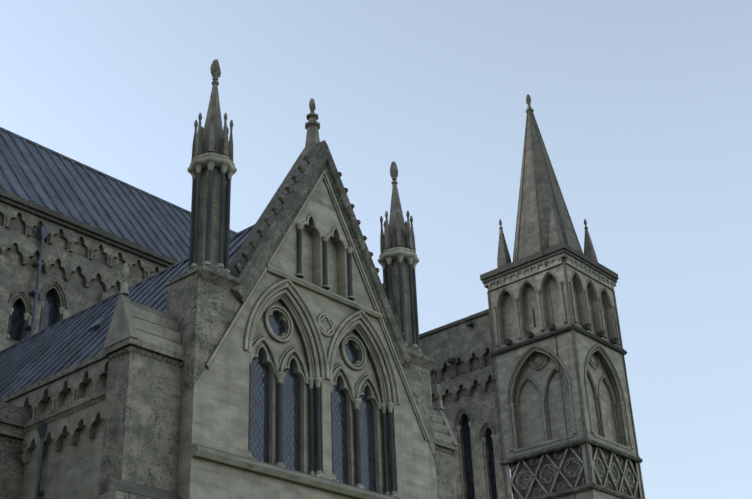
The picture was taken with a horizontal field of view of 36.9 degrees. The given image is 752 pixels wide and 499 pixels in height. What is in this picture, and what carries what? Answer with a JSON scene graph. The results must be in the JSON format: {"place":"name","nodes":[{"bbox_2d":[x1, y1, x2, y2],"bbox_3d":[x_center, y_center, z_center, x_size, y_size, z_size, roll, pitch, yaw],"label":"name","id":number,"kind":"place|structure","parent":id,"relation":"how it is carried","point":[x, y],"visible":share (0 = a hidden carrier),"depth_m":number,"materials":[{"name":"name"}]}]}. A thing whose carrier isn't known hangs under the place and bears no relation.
{"place":"outdoors","nodes":[
{"label":"outdoors","id":0,"kind":"place"},
{"bbox_2d":[0,0,751,498],"label":"sky","id":1,"kind":"structure","parent":0,"point":[642,112],"materials":[{"name":"blue"}]},
{"label":"lawn","id":2,"kind":"structure","parent":0,"visible":0},
{"bbox_2d":[0,127,236,350],"bbox_3d":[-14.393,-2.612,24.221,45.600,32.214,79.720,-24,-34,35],"label":"cathedral nave","id":3,"kind":"structure","parent":2,"relation":"on","point":[75,235],"depth_m":48.26,"materials":[{"name":"stone"}]},
{"bbox_2d":[0,59,457,498],"bbox_3d":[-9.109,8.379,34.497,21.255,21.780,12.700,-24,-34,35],"label":"transept","id":4,"kind":"structure","parent":2,"relation":"on","point":[274,352],"depth_m":29.52,"materials":[{"name":"stone"}]},
{"bbox_2d":[419,94,644,498],"bbox_3d":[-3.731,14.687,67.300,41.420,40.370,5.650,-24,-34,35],"label":"church tower","id":5,"kind":"structure","parent":2,"relation":"on","point":[528,372],"depth_m":57.53,"materials":[{"name":"stone"}]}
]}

